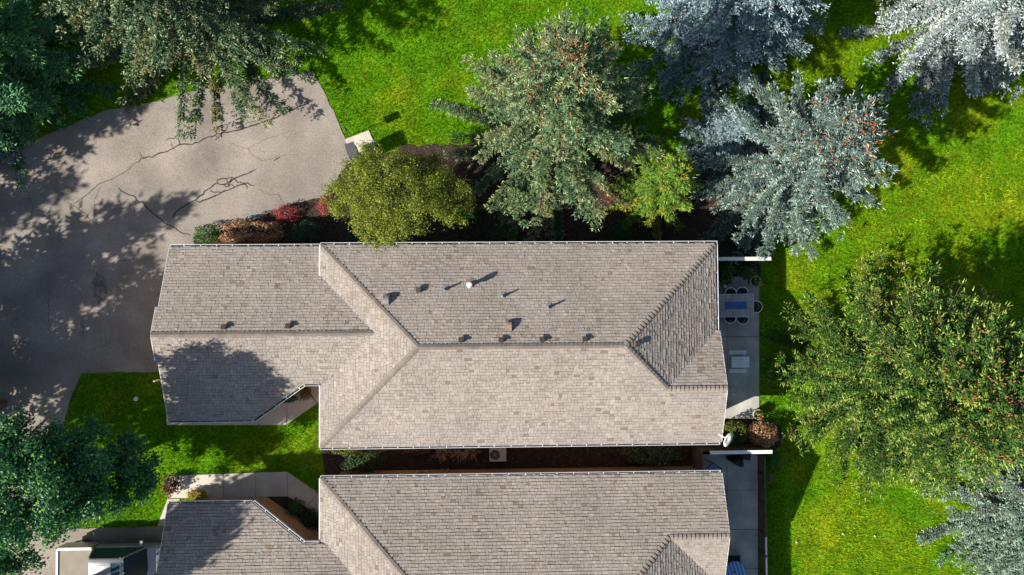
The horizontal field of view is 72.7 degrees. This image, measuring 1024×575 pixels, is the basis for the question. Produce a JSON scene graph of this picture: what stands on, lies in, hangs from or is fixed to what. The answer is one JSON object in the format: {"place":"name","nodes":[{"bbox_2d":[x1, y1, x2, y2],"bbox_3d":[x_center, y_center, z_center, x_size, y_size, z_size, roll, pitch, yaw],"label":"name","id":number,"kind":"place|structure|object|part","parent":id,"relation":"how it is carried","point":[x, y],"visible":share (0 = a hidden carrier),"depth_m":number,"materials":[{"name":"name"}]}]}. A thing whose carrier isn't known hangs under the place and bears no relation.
{"place":"outdoors","nodes":[
{"label":"outdoors","id":0,"kind":"place"},
{"bbox_2d":[0,71,352,574],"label":"driveway","id":1,"kind":"structure","parent":0,"point":[61,243],"depth_m":33.55,"materials":[{"name":"concrete"}]},
{"bbox_2d":[56,540,160,574],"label":"pickup truck","id":2,"kind":"object","parent":1,"relation":"on","point":[83,557],"visible":0.64,"depth_m":31.89,"materials":[{"name":"silver metal"}]},
{"bbox_3d":[-18.052,12.072,31.731,2.326,0.640,0.225,0,88,-2],"label":"side window","id":3,"kind":"part","parent":2,"relation":"part of","materials":[{"name":"black glass"}]},
{"bbox_2d":[6,75,346,541],"bbox_3d":[-16.682,2.327,33.468,17.523,0.022,25.335,0,88,-2],"label":"grit","id":4,"kind":"object","parent":1,"relation":"on","point":[114,209],"visible":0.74,"depth_m":33.54,"materials":[{"name":"grey gravel"}]},
{"bbox_2d":[157,472,318,525],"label":"walkway","id":5,"kind":"structure","parent":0,"point":[264,484],"depth_m":33.37,"materials":[{"name":"concrete"}]},
{"bbox_2d":[167,386,318,424],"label":"walkway","id":6,"kind":"structure","parent":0,"point":[284,413],"depth_m":33.51,"materials":[{"name":"concrete"}]},
{"bbox_2d":[0,0,1023,574],"bbox_3d":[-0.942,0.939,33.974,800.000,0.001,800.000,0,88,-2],"label":"lawn","id":7,"kind":"structure","parent":0,"point":[366,120],"depth_m":34.29,"materials":[{"name":"plant"}]},
{"bbox_2d":[0,106,20,181],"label":"spruce tree","id":8,"kind":"object","parent":7,"relation":"on","point":[5,154],"visible":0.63,"depth_m":32.85,"materials":[{"name":"green plant"}]},
{"bbox_2d":[0,0,118,188],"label":"spruce tree","id":9,"kind":"object","parent":7,"relation":"on","point":[22,59],"visible":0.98,"depth_m":31.85,"materials":[{"name":"green plant"}]},
{"bbox_2d":[0,405,164,574],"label":"broadleaf tree","id":10,"kind":"object","parent":7,"relation":"on","point":[52,475],"visible":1,"depth_m":26.78,"materials":[{"name":"green plant"}]},
{"bbox_2d":[161,473,179,497],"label":"red plant","id":11,"kind":"object","parent":7,"relation":"on","point":[170,488],"visible":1,"depth_m":32.86,"materials":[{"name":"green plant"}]},
{"bbox_2d":[35,0,342,141],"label":"spruce tree","id":12,"kind":"object","parent":7,"relation":"on","point":[205,23],"visible":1,"depth_m":30.88,"materials":[{"name":"green plant"}]},
{"bbox_2d":[186,487,210,500],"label":"yellow plant","id":13,"kind":"object","parent":7,"relation":"on","point":[193,495],"visible":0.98,"depth_m":32.93,"materials":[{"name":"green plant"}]},
{"bbox_2d":[281,395,303,402],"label":"entry plant","id":14,"kind":"object","parent":7,"relation":"on","point":[292,398],"visible":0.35,"depth_m":33.33,"materials":[{"name":"green plant"}]},
{"bbox_2d":[269,496,318,535],"bbox_3d":[-10.287,11.170,33.420,1.403,0.001,3.934,-41,90,-2],"label":"planting bed","id":15,"kind":"object","parent":7,"relation":"on","point":[282,500],"visible":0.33,"depth_m":33.43,"materials":[{"name":"soil"}]},
{"bbox_2d":[287,497,304,515],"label":"shrub","id":16,"kind":"object","parent":15,"relation":"on","point":[292,509],"visible":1,"depth_m":32.94,"materials":[{"name":"green plant"}]},
{"bbox_2d":[300,507,318,528],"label":"shrub","id":17,"kind":"object","parent":15,"relation":"on","point":[306,521],"visible":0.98,"depth_m":32.93,"materials":[{"name":"green plant"}]},
{"bbox_2d":[300,386,311,400],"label":"ornamental grass","id":18,"kind":"object","parent":7,"relation":"on","point":[307,393],"depth_m":33.29,"materials":[{"name":"brown plant"}]},
{"bbox_2d":[345,130,375,157],"bbox_3d":[-7.343,-6.953,34.014,1.261,0.100,1.150,-23,89,-2],"label":"mailbox pad","id":19,"kind":"object","parent":7,"relation":"on","point":[357,138],"visible":0.43,"depth_m":33.97,"materials":[{"name":"concrete"}]},
{"bbox_2d":[344,142,359,161],"bbox_3d":[-7.534,-6.395,33.263,0.444,1.360,0.747,-19,89,-2],"label":"mailbox cabinet","id":20,"kind":"object","parent":19,"relation":"on","point":[351,148],"visible":0.74,"depth_m":32.59,"materials":[{"name":"grey metal"}]},
{"bbox_2d":[150,241,732,449],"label":"house","id":21,"kind":"structure","parent":7,"relation":"on","point":[409,345],"depth_m":30.43,"materials":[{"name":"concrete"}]},
{"bbox_2d":[153,466,729,574],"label":"house","id":22,"kind":"structure","parent":7,"relation":"on","point":[614,521],"depth_m":30.35,"materials":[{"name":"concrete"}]},
{"bbox_2d":[193,143,782,529],"bbox_3d":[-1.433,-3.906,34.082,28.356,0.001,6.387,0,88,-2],"label":"planting bed","id":23,"kind":"object","parent":7,"relation":"on","point":[697,207],"visible":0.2,"depth_m":34.13,"materials":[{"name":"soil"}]},
{"bbox_2d":[193,224,222,243],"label":"shrub","id":24,"kind":"object","parent":23,"relation":"on","point":[197,237],"visible":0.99,"depth_m":33.04,"materials":[{"name":"green plant"}]},
{"bbox_2d":[215,219,287,243],"bbox_3d":[-12.377,-2.677,33.190,3.376,1.158,1.185,0,88,-2],"label":"hedge","id":25,"kind":"object","parent":23,"relation":"on","point":[238,234],"visible":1,"depth_m":32.95,"materials":[{"name":"brown plant"}]},
{"bbox_2d":[270,204,301,221],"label":"shrub","id":26,"kind":"object","parent":23,"relation":"on","point":[286,213],"visible":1,"depth_m":33.38,"materials":[{"name":"red plant"}]},
{"bbox_2d":[289,219,321,244],"bbox_3d":[-9.929,-2.639,33.300,1.651,1.062,1.319,0,88,-2],"label":"shrub","id":27,"kind":"object","parent":23,"relation":"on","point":[309,232],"visible":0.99,"depth_m":33.19,"materials":[{"name":"green plant"}]},
{"bbox_2d":[315,194,333,216],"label":"shrub","id":28,"kind":"object","parent":23,"relation":"on","point":[324,209],"visible":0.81,"depth_m":33.34,"materials":[{"name":"red plant"}]},
{"bbox_2d":[347,229,364,241],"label":"shrub","id":29,"kind":"object","parent":23,"relation":"on","point":[350,234],"visible":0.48,"depth_m":33.25,"materials":[{"name":"green plant"}]},
{"bbox_2d":[317,136,476,252],"bbox_3d":[-5.028,-3.985,31.372,7.100,5.358,5.071,0,88,-2],"label":"ornamental tree","id":30,"kind":"object","parent":23,"relation":"on","point":[416,175],"visible":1,"depth_m":29.88,"materials":[{"name":"green plant"}]},
{"bbox_2d":[448,177,467,197],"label":"shrub","id":31,"kind":"object","parent":23,"relation":"on","point":[457,186],"visible":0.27,"depth_m":33.62,"materials":[{"name":"green plant"}]},
{"bbox_2d":[453,200,480,227],"bbox_3d":[-2.405,-3.576,33.541,1.968,1.050,1.407,0,88,-2],"label":"shrub","id":32,"kind":"object","parent":23,"relation":"on","point":[472,217],"visible":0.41,"depth_m":33.45,"materials":[{"name":"green plant"}]},
{"bbox_2d":[485,224,523,242],"bbox_3d":[-0.351,-2.586,33.633,2.018,0.929,0.993,0,88,-2],"label":"shrub","id":33,"kind":"object","parent":23,"relation":"on","point":[503,232],"visible":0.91,"depth_m":33.51,"materials":[{"name":"green plant"}]},
{"bbox_2d":[602,183,619,204],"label":"shrub","id":34,"kind":"object","parent":23,"relation":"on","point":[608,199],"visible":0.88,"depth_m":33.83,"materials":[{"name":"red plant"}]},
{"bbox_2d":[606,222,637,240],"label":"shrub","id":35,"kind":"object","parent":23,"relation":"on","point":[619,231],"visible":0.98,"depth_m":33.75,"materials":[{"name":"green plant"}]},
{"bbox_2d":[605,146,702,240],"bbox_3d":[6.789,-4.571,31.612,4.392,5.836,4.754,0,88,-2],"label":"deciduous tree","id":36,"kind":"object","parent":23,"relation":"on","point":[664,186],"visible":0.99,"depth_m":31.49,"materials":[{"name":"green plant"}]},
{"bbox_2d":[718,257,770,261],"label":"wing wall","id":37,"kind":"structure","parent":23,"relation":"on","point":[739,259],"depth_m":32.59,"materials":[{"name":"white wood"}]},
{"bbox_2d":[735,228,760,252],"bbox_3d":[11.523,-2.340,33.975,1.292,0.884,1.305,0,88,-2],"label":"shrub","id":38,"kind":"object","parent":23,"relation":"on","point":[752,248],"visible":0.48,"depth_m":33.78,"materials":[{"name":"green plant"}]},
{"bbox_2d":[322,444,708,474],"bbox_3d":[0.279,8.331,33.791,18.992,0.001,2.847,0,88,-2],"label":"planting bed","id":39,"kind":"object","parent":7,"relation":"on","point":[467,464],"visible":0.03,"depth_m":33.79,"materials":[{"name":"soil"}]},
{"bbox_2d":[330,448,366,455],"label":"ground cover","id":40,"kind":"object","parent":39,"relation":"on","point":[349,451],"visible":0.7,"depth_m":33.34,"materials":[{"name":"green plant"}]},
{"bbox_2d":[340,449,385,474],"bbox_3d":[-7.073,8.354,33.066,2.208,1.085,1.288,0,88,-2],"label":"shrub","id":41,"kind":"object","parent":39,"relation":"on","point":[374,467],"visible":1,"depth_m":32.89,"materials":[{"name":"green plant"}]},
{"bbox_2d":[402,447,432,454],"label":"ground cover","id":42,"kind":"object","parent":39,"relation":"on","point":[420,450],"visible":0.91,"depth_m":33.48,"materials":[{"name":"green plant"}]},
{"bbox_2d":[430,448,449,461],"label":"bare shrub","id":43,"kind":"object","parent":39,"relation":"on","point":[441,451],"visible":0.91,"depth_m":33.28,"materials":[{"name":"brown plant"}]},
{"bbox_2d":[449,449,464,461],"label":"bare shrub","id":44,"kind":"object","parent":39,"relation":"on","point":[456,452],"visible":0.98,"depth_m":33.23,"materials":[{"name":"brown plant"}]},
{"bbox_2d":[459,448,481,460],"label":"bare shrub","id":45,"kind":"object","parent":39,"relation":"on","point":[471,450],"visible":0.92,"depth_m":33.35,"materials":[{"name":"brown plant"}]},
{"bbox_2d":[489,446,505,461],"bbox_3d":[-0.679,7.903,33.344,0.800,0.768,0.690,0,88,-2],"label":"air conditioner","id":46,"kind":"object","parent":39,"relation":"on","point":[498,453],"visible":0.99,"depth_m":32.99,"materials":[{"name":"beige metal"}]},
{"bbox_2d":[617,444,685,467],"bbox_3d":[6.635,7.971,33.328,3.579,1.343,1.364,0,88,-2],"label":"shrub","id":47,"kind":"object","parent":39,"relation":"on","point":[635,457],"visible":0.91,"depth_m":33.12,"materials":[{"name":"green plant"}]},
{"bbox_2d":[692,445,707,469],"bbox_3d":[8.952,8.278,33.248,0.354,1.593,1.299,0,88,-2],"label":"plank fence","id":48,"kind":"object","parent":39,"relation":"on","point":[697,457],"visible":0.75,"depth_m":33.13,"materials":[{"name":"brown wood"}]},
{"bbox_2d":[428,4,667,242],"bbox_3d":[1.952,-7.136,28.332,11.644,12.269,10.678,-39,90,-2],"label":"spruce tree","id":49,"kind":"object","parent":7,"relation":"on","point":[559,97],"visible":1,"depth_m":28.62,"materials":[{"name":"green plant"}]},
{"bbox_2d":[677,94,765,181],"bbox_3d":[10.452,-7.425,32.688,4.718,3.975,4.511,0,88,-2],"label":"young spruce","id":50,"kind":"object","parent":7,"relation":"on","point":[727,133],"visible":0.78,"depth_m":32.78,"materials":[{"name":"blue plant"}]},
{"bbox_2d":[618,0,830,120],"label":"spruce tree","id":51,"kind":"object","parent":7,"relation":"on","point":[725,24],"visible":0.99,"depth_m":31.87,"materials":[{"name":"grey plant"}]},
{"bbox_2d":[700,444,771,453],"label":"wing wall","id":52,"kind":"structure","parent":7,"relation":"on","point":[736,449],"depth_m":32.82,"materials":[{"name":"white wood"}]},
{"bbox_2d":[718,261,760,277],"bbox_3d":[11.144,-0.932,34.349,2.327,0.001,1.102,0,88,-2],"label":"planting bed","id":53,"kind":"object","parent":7,"relation":"on","point":[744,264],"visible":0.18,"depth_m":34.35,"materials":[{"name":"soil"}]},
{"bbox_2d":[718,261,736,289],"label":"shrub","id":54,"kind":"object","parent":53,"relation":"on","point":[730,267],"visible":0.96,"depth_m":33.51,"materials":[{"name":"green plant"}]},
{"bbox_2d":[735,263,758,280],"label":"shrub","id":55,"kind":"object","parent":53,"relation":"on","point":[743,273],"visible":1,"depth_m":33.81,"materials":[{"name":"green plant"}]},
{"bbox_2d":[704,419,782,453],"bbox_3d":[11.149,7.236,34.123,4.285,0.001,1.847,0,88,-2],"label":"planting bed","id":56,"kind":"object","parent":7,"relation":"on","point":[774,445],"visible":0.28,"depth_m":34.15,"materials":[{"name":"soil"}]},
{"bbox_2d":[722,419,748,442],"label":"shrub","id":57,"kind":"object","parent":56,"relation":"on","point":[731,429],"visible":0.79,"depth_m":33.29,"materials":[{"name":"green plant"}]},
{"bbox_2d":[746,419,778,447],"bbox_3d":[12.081,7.068,33.559,1.681,1.226,1.419,0,88,-2],"label":"shrub","id":58,"kind":"object","parent":56,"relation":"on","point":[774,439],"visible":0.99,"depth_m":33.31,"materials":[{"name":"brown plant"}]},
{"bbox_2d":[757,454,767,574],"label":"lattice fence","id":59,"kind":"object","parent":7,"relation":"on","point":[762,508],"visible":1,"depth_m":33.54,"materials":[{"name":"brown wood"}]},
{"bbox_2d":[766,471,773,483],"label":"shrub","id":60,"kind":"object","parent":7,"relation":"on","point":[768,476],"visible":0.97,"depth_m":33.81,"materials":[{"name":"green plant"}]},
{"bbox_2d":[763,449,780,467],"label":"shrub","id":61,"kind":"object","parent":7,"relation":"on","point":[778,455],"visible":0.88,"depth_m":33.68,"materials":[{"name":"green plant"}]},
{"bbox_2d":[675,60,899,283],"bbox_3d":[12.389,-5.980,29.798,9.399,10.020,11.682,0,88,-2],"label":"spruce tree","id":62,"kind":"object","parent":7,"relation":"on","point":[804,161],"visible":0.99,"depth_m":30.06,"materials":[{"name":"grey plant"}]},
{"bbox_2d":[759,248,1023,503],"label":"deciduous tree","id":63,"kind":"object","parent":7,"relation":"on","point":[924,386],"visible":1,"depth_m":28.57,"materials":[{"name":"leaves"},{"name":"bark"}]},
{"bbox_2d":[839,0,1023,130],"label":"spruce tree","id":64,"kind":"object","parent":7,"relation":"on","point":[966,27],"visible":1,"depth_m":32.76,"materials":[{"name":"grey plant"}]},
{"bbox_2d":[916,440,1023,574],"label":"spruce tree","id":65,"kind":"object","parent":7,"relation":"on","point":[1005,518],"visible":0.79,"depth_m":32.68,"materials":[{"name":"green plant"}]},
{"bbox_2d":[976,538,1021,574],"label":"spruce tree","id":66,"kind":"object","parent":7,"relation":"on","point":[1007,569],"visible":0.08,"depth_m":33.72,"materials":[{"name":"green plant"}]},
{"bbox_2d":[703,454,757,574],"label":"patio","id":67,"kind":"structure","parent":0,"point":[741,488],"depth_m":33.99,"materials":[{"name":"concrete"}]},
{"bbox_2d":[705,459,721,469],"bbox_3d":[9.634,8.725,33.617,1.187,0.782,0.576,33,88,0],"label":"lounge chair","id":68,"kind":"object","parent":67,"relation":"on","point":[713,467],"visible":0.65,"depth_m":33.47,"materials":[{"name":"blue fabric"}]},
{"bbox_2d":[727,549,741,562],"bbox_3d":[10.690,13.068,33.509,0.701,0.814,1.083,-44,90,-2],"label":"wire chair","id":69,"kind":"object","parent":67,"relation":"on","point":[733,558],"visible":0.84,"depth_m":33.52,"materials":[{"name":"metal"}]},
{"bbox_2d":[726,455,743,466],"bbox_3d":[10.753,8.384,33.592,0.602,0.900,0.437,0,88,-2],"label":"covered grill","id":70,"kind":"object","parent":67,"relation":"on","point":[737,460],"visible":1,"depth_m":33.16,"materials":[{"name":"black plastic"}]},
{"bbox_2d":[726,561,746,574],"bbox_3d":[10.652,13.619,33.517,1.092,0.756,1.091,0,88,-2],"label":"patio umbrella","id":71,"kind":"object","parent":67,"relation":"on","point":[735,568],"visible":0.91,"depth_m":33.20,"materials":[{"name":"fabric"}]},
{"bbox_2d":[736,454,750,460],"bbox_3d":[11.141,8.157,33.684,0.609,0.750,0.324,0,88,-2],"label":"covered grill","id":72,"kind":"object","parent":67,"relation":"on","point":[746,456],"visible":0.75,"depth_m":33.31,"materials":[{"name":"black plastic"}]},
{"bbox_2d":[717,277,758,418],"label":"patio","id":73,"kind":"structure","parent":0,"point":[744,404],"depth_m":34.19,"materials":[{"name":"concrete"}]},
{"bbox_2d":[720,317,735,323],"bbox_3d":[10.487,1.467,33.850,0.604,0.757,0.568,0,88,-2],"label":"patio chair","id":74,"kind":"object","parent":73,"relation":"on","point":[729,320],"visible":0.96,"depth_m":33.78,"materials":[{"name":"black metal"}]},
{"bbox_2d":[723,287,736,293],"bbox_3d":[10.536,0.287,33.884,0.604,0.757,0.568,0,88,-2],"label":"patio chair","id":75,"kind":"object","parent":73,"relation":"on","point":[729,291],"visible":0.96,"depth_m":33.82,"materials":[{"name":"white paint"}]},
{"bbox_2d":[717,294,753,316],"bbox_3d":[10.620,0.878,33.899,2.074,0.697,1.120,0,88,-2],"label":"dining table","id":76,"kind":"object","parent":73,"relation":"on","point":[747,298],"visible":0.66,"depth_m":33.56,"materials":[{"name":"metal"}]},
{"bbox_2d":[725,302,746,308],"bbox_3d":[10.784,0.859,33.549,1.050,0.010,0.343,0,88,-2],"label":"table runner","id":77,"kind":"object","parent":76,"relation":"on","point":[735,305],"visible":1,"depth_m":33.54,"materials":[{"name":"blue fabric"}]},
{"bbox_2d":[728,350,748,372],"bbox_3d":[10.965,3.599,33.832,0.876,0.722,1.084,0,88,-2],"label":"picnic table","id":78,"kind":"object","parent":73,"relation":"on","point":[743,362],"visible":1,"depth_m":33.49,"materials":[{"name":"white paint"}]},
{"bbox_2d":[732,287,747,293],"bbox_3d":[11.094,0.247,33.900,0.604,0.757,0.568,0,88,-2],"label":"patio chair","id":79,"kind":"object","parent":73,"relation":"on","point":[739,290],"visible":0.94,"depth_m":33.84,"materials":[{"name":"black metal"}]},
{"bbox_2d":[735,317,748,323],"bbox_3d":[11.104,1.507,33.866,0.604,0.757,0.568,0,88,-2],"label":"patio chair","id":80,"kind":"object","parent":73,"relation":"on","point":[740,320],"visible":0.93,"depth_m":33.80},
{"bbox_2d":[749,274,764,286],"bbox_3d":[11.960,-0.323,33.971,0.725,0.691,0.746,0,88,-2],"label":"flower pot","id":81,"kind":"object","parent":73,"relation":"on","point":[755,281],"visible":1,"depth_m":33.87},
{"bbox_2d":[754,301,762,312],"bbox_3d":[11.784,0.937,33.901,0.568,0.757,0.604,0,88,-2],"label":"patio chair","id":82,"kind":"object","parent":73,"relation":"on","point":[756,306],"visible":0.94,"depth_m":33.81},
{"bbox_2d":[752,409,765,420],"bbox_3d":[12.026,6.155,33.810,0.703,0.659,0.580,0,88,-2],"label":"flower pot","id":83,"kind":"object","parent":73,"relation":"on","point":[758,414],"visible":1,"depth_m":33.67,"materials":[{"name":"ceramic"}]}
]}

